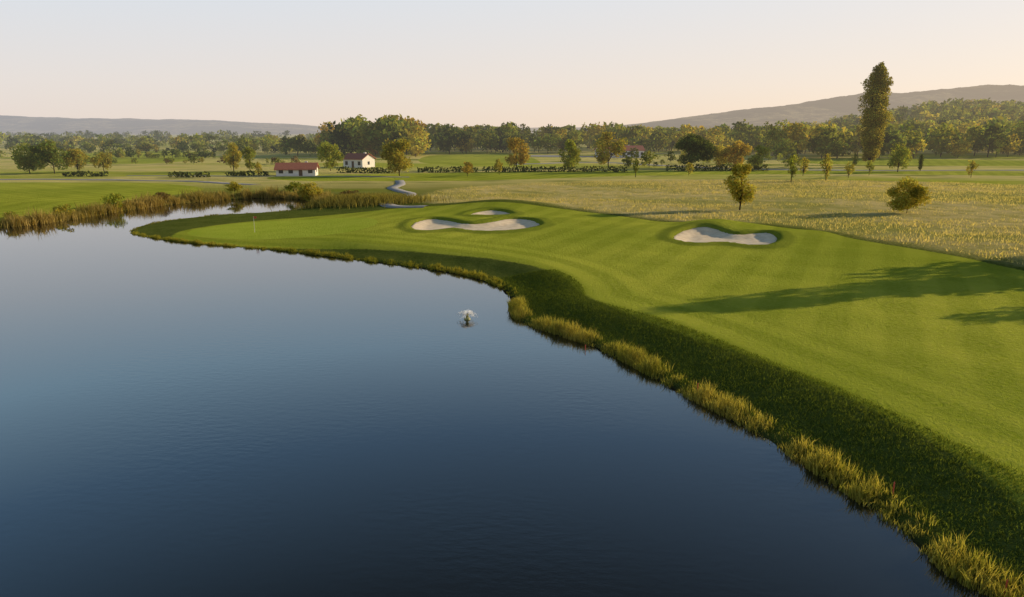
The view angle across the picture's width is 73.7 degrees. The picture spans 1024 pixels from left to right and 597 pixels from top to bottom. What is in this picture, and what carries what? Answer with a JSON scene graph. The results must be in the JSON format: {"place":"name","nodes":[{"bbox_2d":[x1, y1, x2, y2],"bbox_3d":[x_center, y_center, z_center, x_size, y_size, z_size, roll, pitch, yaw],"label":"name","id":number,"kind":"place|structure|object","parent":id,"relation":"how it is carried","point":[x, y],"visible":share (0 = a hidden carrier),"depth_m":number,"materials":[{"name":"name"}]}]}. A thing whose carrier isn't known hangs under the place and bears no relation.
{"place":"outdoors","nodes":[
{"label":"outdoors","id":0,"kind":"place"},
{"bbox_2d":[0,179,254,184],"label":"golf cart path","id":1,"kind":"structure","parent":0,"point":[134,180],"depth_m":174.04,"materials":[{"name":"concrete"}]},
{"bbox_2d":[0,115,332,134],"bbox_3d":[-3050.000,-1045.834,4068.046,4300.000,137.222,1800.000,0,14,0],"label":"distant hills","id":2,"kind":"structure","parent":0,"point":[40,125],"depth_m":3588.39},
{"bbox_2d":[126,175,396,176],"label":"golf cart path","id":3,"kind":"structure","parent":0,"point":[291,176],"depth_m":187.92,"materials":[{"name":"concrete"}]},
{"bbox_2d":[379,180,427,207],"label":"golf cart path","id":4,"kind":"structure","parent":0,"point":[399,183],"depth_m":136.78,"materials":[{"name":"concrete"}]},
{"bbox_2d":[0,198,993,596],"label":"lake water","id":5,"kind":"structure","parent":0,"point":[186,420],"depth_m":28.42,"materials":[{"name":"blue liquid"}]},
{"bbox_2d":[131,208,304,230],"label":"shoreline reeds","id":6,"kind":"object","parent":5,"relation":"on","point":[203,216],"visible":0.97,"depth_m":108.44,"materials":[{"name":"green plant"}]},
{"bbox_2d":[130,231,517,295],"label":"shoreline reeds","id":7,"kind":"object","parent":5,"relation":"on","point":[480,275],"visible":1,"depth_m":71.83,"materials":[{"name":"green plant"}]},
{"bbox_2d":[457,310,477,319],"bbox_3d":[-3.162,1.176,48.807,1.515,0.797,1.646,-5,14,-19],"label":"floating fountain","id":8,"kind":"object","parent":5,"relation":"on","point":[466,313],"visible":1,"depth_m":48.66,"materials":[{"name":"liquid"}]},
{"bbox_2d":[0,117,1023,596],"bbox_3d":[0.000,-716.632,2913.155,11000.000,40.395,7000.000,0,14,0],"label":"ground","id":9,"kind":"structure","parent":0,"point":[922,333],"depth_m":64.88,"materials":[{"name":"green plant"}]},
{"bbox_2d":[2,211,23,219],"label":"shrub","id":10,"kind":"object","parent":9,"relation":"on","point":[11,212],"visible":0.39,"depth_m":98.67,"materials":[{"name":"green plant"}]},
{"bbox_2d":[9,143,42,173],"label":"deciduous tree","id":11,"kind":"object","parent":9,"relation":"on","point":[25,161],"visible":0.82,"depth_m":199.80,"materials":[{"name":"green plant"}]},
{"bbox_2d":[30,139,72,173],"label":"deciduous tree","id":12,"kind":"object","parent":9,"relation":"on","point":[46,153],"visible":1,"depth_m":199.43,"materials":[{"name":"green plant"}]},
{"bbox_2d":[51,204,74,215],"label":"shrub","id":13,"kind":"object","parent":9,"relation":"on","point":[60,209],"visible":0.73,"depth_m":105.58,"materials":[{"name":"green plant"}]},
{"bbox_2d":[63,147,89,170],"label":"deciduous tree","id":14,"kind":"object","parent":9,"relation":"on","point":[78,154],"visible":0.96,"depth_m":204.43,"materials":[{"name":"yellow plant"}]},
{"bbox_2d":[62,170,108,176],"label":"clipped hedge","id":15,"kind":"object","parent":9,"relation":"on","point":[78,173],"visible":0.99,"depth_m":189.99,"materials":[{"name":"green plant"}]},
{"bbox_2d":[89,151,114,170],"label":"deciduous tree","id":16,"kind":"object","parent":9,"relation":"on","point":[102,156],"visible":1,"depth_m":210.05,"materials":[{"name":"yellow plant"}]},
{"bbox_2d":[100,193,124,207],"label":"shrub","id":17,"kind":"object","parent":9,"relation":"on","point":[107,198],"visible":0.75,"depth_m":115.89,"materials":[{"name":"green plant"}]},
{"bbox_2d":[151,192,169,198],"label":"shrub","id":18,"kind":"object","parent":9,"relation":"on","point":[161,194],"visible":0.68,"depth_m":126.00,"materials":[{"name":"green plant"}]},
{"bbox_2d":[0,185,335,227],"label":"reed bed","id":19,"kind":"object","parent":9,"relation":"on","point":[101,209],"visible":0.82,"depth_m":120.82,"materials":[{"name":"green plant"}]},
{"bbox_2d":[168,171,210,176],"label":"clipped hedge","id":20,"kind":"object","parent":9,"relation":"on","point":[181,174],"visible":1,"depth_m":186.22,"materials":[{"name":"green plant"}]},
{"bbox_2d":[222,141,241,171],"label":"deciduous tree","id":21,"kind":"object","parent":9,"relation":"on","point":[234,157],"visible":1,"depth_m":209.09,"materials":[{"name":"green plant"}]},
{"bbox_2d":[224,181,242,191],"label":"shrub","id":22,"kind":"object","parent":9,"relation":"on","point":[233,186],"visible":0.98,"depth_m":139.62,"materials":[{"name":"green plant"}]},
{"bbox_2d":[224,170,269,175],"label":"clipped hedge","id":23,"kind":"object","parent":9,"relation":"on","point":[235,173],"visible":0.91,"depth_m":189.91,"materials":[{"name":"green plant"}]},
{"bbox_2d":[240,147,255,168],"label":"deciduous tree","id":24,"kind":"object","parent":9,"relation":"on","point":[250,153],"visible":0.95,"depth_m":214.16,"materials":[{"name":"green plant"}]},
{"bbox_2d":[253,161,262,174],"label":"young tree","id":25,"kind":"object","parent":9,"relation":"on","point":[257,165],"visible":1,"depth_m":182.62,"materials":[{"name":"green plant"}]},
{"bbox_2d":[284,181,300,190],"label":"shrub","id":26,"kind":"object","parent":9,"relation":"on","point":[291,186],"visible":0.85,"depth_m":139.78,"materials":[{"name":"green plant"}]},
{"bbox_2d":[276,167,317,175],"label":"walls","id":27,"kind":"structure","parent":9,"relation":"on","point":[296,173],"depth_m":189.47,"materials":[{"name":"white paint"}]},
{"bbox_2d":[274,162,317,169],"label":"roof front","id":28,"kind":"structure","parent":27,"relation":"on","point":[296,166],"depth_m":190.19,"materials":[{"name":"tile"}]},
{"bbox_2d":[295,182,323,201],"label":"shrub","id":29,"kind":"object","parent":9,"relation":"on","point":[304,190],"visible":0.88,"depth_m":129.78,"materials":[{"name":"green plant"}]},
{"bbox_2d":[316,141,343,170],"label":"deciduous tree","id":30,"kind":"object","parent":9,"relation":"on","point":[332,157],"visible":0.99,"depth_m":213.94,"materials":[{"name":"green plant"}]},
{"bbox_2d":[338,190,358,193],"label":"shrub","id":31,"kind":"object","parent":9,"relation":"on","point":[349,192],"visible":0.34,"depth_m":125.64,"materials":[{"name":"green plant"}]},
{"bbox_2d":[343,155,374,167],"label":"walls","id":32,"kind":"structure","parent":9,"relation":"on","point":[365,160],"depth_m":235.14,"materials":[{"name":"white paint"}]},
{"bbox_2d":[344,153,368,159],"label":"roof front","id":33,"kind":"structure","parent":32,"relation":"on","point":[355,156],"depth_m":235.10,"materials":[{"name":"tile"}]},
{"bbox_2d":[336,166,394,172],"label":"clipped hedge","id":34,"kind":"object","parent":9,"relation":"on","point":[352,170],"visible":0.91,"depth_m":206.16,"materials":[{"name":"green plant"}]},
{"bbox_2d":[271,191,465,211],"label":"reed bed","id":35,"kind":"object","parent":9,"relation":"on","point":[353,200],"visible":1,"depth_m":118.88,"materials":[{"name":"green plant"}]},
{"bbox_2d":[379,138,413,175],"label":"deciduous tree","id":36,"kind":"object","parent":9,"relation":"on","point":[392,154],"visible":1,"depth_m":186.97,"materials":[{"name":"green plant"}]},
{"bbox_2d":[417,166,478,172],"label":"clipped hedge","id":37,"kind":"object","parent":9,"relation":"on","point":[432,170],"visible":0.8,"depth_m":210.51,"materials":[{"name":"green plant"}]},
{"bbox_2d":[461,161,473,175],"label":"deciduous tree","id":38,"kind":"object","parent":9,"relation":"on","point":[468,166],"visible":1,"depth_m":189.56,"materials":[{"name":"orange plant"}]},
{"bbox_2d":[411,219,539,230],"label":"sand bunker","id":39,"kind":"object","parent":9,"relation":"on","point":[434,224],"visible":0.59,"depth_m":92.91},
{"bbox_2d":[473,210,509,214],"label":"sand bunker","id":40,"kind":"object","parent":9,"relation":"on","point":[491,212],"visible":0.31,"depth_m":105.15},
{"bbox_2d":[493,158,502,172],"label":"deciduous tree","id":41,"kind":"object","parent":9,"relation":"on","point":[498,164],"visible":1,"depth_m":197.33,"materials":[{"name":"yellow plant"}]},
{"bbox_2d":[0,103,1023,167],"bbox_3d":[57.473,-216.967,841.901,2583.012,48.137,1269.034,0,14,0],"label":"distant tree line","id":42,"kind":"object","parent":9,"relation":"on","point":[357,134],"visible":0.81,"depth_m":364.14,"materials":[{"name":"green plant"}]},
{"bbox_2d":[505,136,530,166],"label":"deciduous tree","id":43,"kind":"object","parent":9,"relation":"on","point":[513,145],"visible":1,"depth_m":223.36,"materials":[{"name":"orange plant"}]},
{"bbox_2d":[482,165,627,171],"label":"clipped hedge","id":44,"kind":"object","parent":9,"relation":"on","point":[549,169],"visible":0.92,"depth_m":210.60,"materials":[{"name":"green plant"}]},
{"bbox_2d":[557,139,581,166],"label":"deciduous tree","id":45,"kind":"object","parent":9,"relation":"on","point":[572,150],"visible":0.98,"depth_m":213.33,"materials":[{"name":"green plant"}]},
{"bbox_2d":[593,132,627,167],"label":"deciduous tree","id":46,"kind":"object","parent":9,"relation":"on","point":[618,147],"visible":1,"depth_m":233.75,"materials":[{"name":"green plant"}]},
{"bbox_2d":[595,149,643,156],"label":"walls","id":47,"kind":"structure","parent":9,"relation":"on","point":[640,155],"depth_m":327.01,"materials":[{"name":"white paint"}]},
{"bbox_2d":[596,145,645,150],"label":"roof front","id":48,"kind":"structure","parent":47,"relation":"on","point":[639,147],"depth_m":328.48,"materials":[{"name":"tile"}]},
{"bbox_2d":[632,155,639,176],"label":"deciduous tree","id":49,"kind":"object","parent":9,"relation":"on","point":[635,166],"visible":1,"depth_m":185.71,"materials":[{"name":"green plant"}]},
{"bbox_2d":[684,162,694,173],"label":"young tree","id":50,"kind":"object","parent":9,"relation":"on","point":[689,168],"visible":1,"depth_m":192.51,"materials":[{"name":"green plant"}]},
{"bbox_2d":[673,133,716,164],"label":"deciduous tree","id":51,"kind":"object","parent":9,"relation":"on","point":[690,142],"visible":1,"depth_m":226.33,"materials":[{"name":"green plant"}]},
{"bbox_2d":[666,163,768,170],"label":"clipped hedge","id":52,"kind":"object","parent":9,"relation":"on","point":[726,167],"visible":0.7,"depth_m":215.22,"materials":[{"name":"green plant"}]},
{"bbox_2d":[710,144,729,166],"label":"deciduous tree","id":53,"kind":"object","parent":9,"relation":"on","point":[719,159],"visible":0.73,"depth_m":233.71,"materials":[{"name":"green plant"}]},
{"bbox_2d":[674,227,776,244],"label":"sand bunker","id":54,"kind":"object","parent":9,"relation":"on","point":[703,234],"visible":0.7,"depth_m":82.20},
{"bbox_2d":[720,140,752,164],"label":"deciduous tree","id":55,"kind":"object","parent":9,"relation":"on","point":[734,149],"visible":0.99,"depth_m":228.48,"materials":[{"name":"orange plant"}]},
{"bbox_2d":[723,162,757,209],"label":"deciduous tree","id":56,"kind":"object","parent":9,"relation":"on","point":[736,186],"visible":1,"depth_m":106.48,"materials":[{"name":"green plant"}]},
{"bbox_2d":[493,269,1023,589],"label":"bank grass","id":57,"kind":"structure","parent":9,"relation":"on","point":[576,293],"depth_m":31.23,"materials":[{"name":"green plant"}]},
{"bbox_2d":[747,145,770,164],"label":"deciduous tree","id":58,"kind":"object","parent":9,"relation":"on","point":[756,159],"visible":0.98,"depth_m":223.30,"materials":[{"name":"green plant"}]},
{"bbox_2d":[506,295,1023,596],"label":"shoreline reeds","id":59,"kind":"object","parent":9,"relation":"on","point":[814,465],"visible":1,"depth_m":26.79,"materials":[{"name":"green plant"}]},
{"bbox_2d":[787,155,797,180],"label":"young tree","id":60,"kind":"object","parent":9,"relation":"on","point":[792,170],"visible":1,"depth_m":166.30,"materials":[{"name":"green plant"}]},
{"bbox_2d":[800,157,809,175],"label":"young tree","id":61,"kind":"object","parent":9,"relation":"on","point":[803,167],"visible":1,"depth_m":189.38,"materials":[{"name":"green plant"}]},
{"bbox_2d":[820,153,832,180],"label":"young tree","id":62,"kind":"object","parent":9,"relation":"on","point":[827,167],"visible":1,"depth_m":169.51,"materials":[{"name":"green plant"}]},
{"bbox_2d":[844,161,854,177],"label":"young tree","id":63,"kind":"object","parent":9,"relation":"on","point":[849,169],"visible":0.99,"depth_m":182.18,"materials":[{"name":"green plant"}]},
{"bbox_2d":[852,154,858,164],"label":"young tree","id":64,"kind":"object","parent":9,"relation":"on","point":[855,160],"visible":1,"depth_m":235.93,"materials":[{"name":"green plant"}]},
{"bbox_2d":[866,160,874,172],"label":"young tree","id":65,"kind":"object","parent":9,"relation":"on","point":[869,164],"visible":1,"depth_m":192.44,"materials":[{"name":"green plant"}]},
{"bbox_2d":[857,61,895,162],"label":"poplar tree","id":66,"kind":"object","parent":9,"relation":"on","point":[876,115],"visible":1,"depth_m":230.64,"materials":[{"name":"green plant"}]},
{"bbox_2d":[753,97,1023,130],"bbox_3d":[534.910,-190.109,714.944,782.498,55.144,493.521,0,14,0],"label":"hillside forest","id":67,"kind":"object","parent":9,"relation":"on","point":[957,110],"visible":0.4,"depth_m":633.99,"materials":[{"name":"green plant"}]},
{"bbox_2d":[887,142,911,171],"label":"deciduous tree","id":68,"kind":"object","parent":9,"relation":"on","point":[898,155],"visible":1,"depth_m":209.36,"materials":[{"name":"green plant"}]},
{"bbox_2d":[886,176,931,212],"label":"round shrub","id":69,"kind":"object","parent":9,"relation":"on","point":[913,195],"visible":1,"depth_m":102.06,"materials":[{"name":"green plant"}]},
{"bbox_2d":[918,154,923,170],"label":"cypress tree","id":70,"kind":"object","parent":9,"relation":"on","point":[920,160],"visible":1,"depth_m":215.01,"materials":[{"name":"green plant"}]},
{"bbox_2d":[966,160,978,177],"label":"young tree","id":71,"kind":"object","parent":9,"relation":"on","point":[973,167],"visible":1,"depth_m":186.52,"materials":[{"name":"green plant"}]},
{"bbox_2d":[0,0,1023,127],"label":"sky","id":72,"kind":"structure","parent":0,"point":[533,63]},
{"bbox_2d":[460,127,586,132],"bbox_3d":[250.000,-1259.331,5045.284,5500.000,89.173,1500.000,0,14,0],"label":"distant hills","id":73,"kind":"structure","parent":0,"point":[536,129],"depth_m":4802.20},
{"bbox_2d":[531,155,640,157],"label":"road","id":74,"kind":"structure","parent":0,"point":[562,156],"depth_m":330.91,"materials":[{"name":"grey asphalt"}]},
{"bbox_2d":[426,179,1023,264],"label":"meadow grass","id":75,"kind":"structure","parent":0,"point":[833,197],"depth_m":121.57,"materials":[{"name":"green plant"}]},
{"bbox_2d":[515,162,1023,170],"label":"road","id":76,"kind":"structure","parent":0,"point":[798,169],"depth_m":218.64,"materials":[{"name":"grey asphalt"}]},
{"bbox_2d":[587,84,1023,130],"bbox_3d":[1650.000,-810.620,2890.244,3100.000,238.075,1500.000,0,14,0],"label":"distant hills","id":77,"kind":"structure","parent":0,"point":[821,110],"depth_m":2637.76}
]}

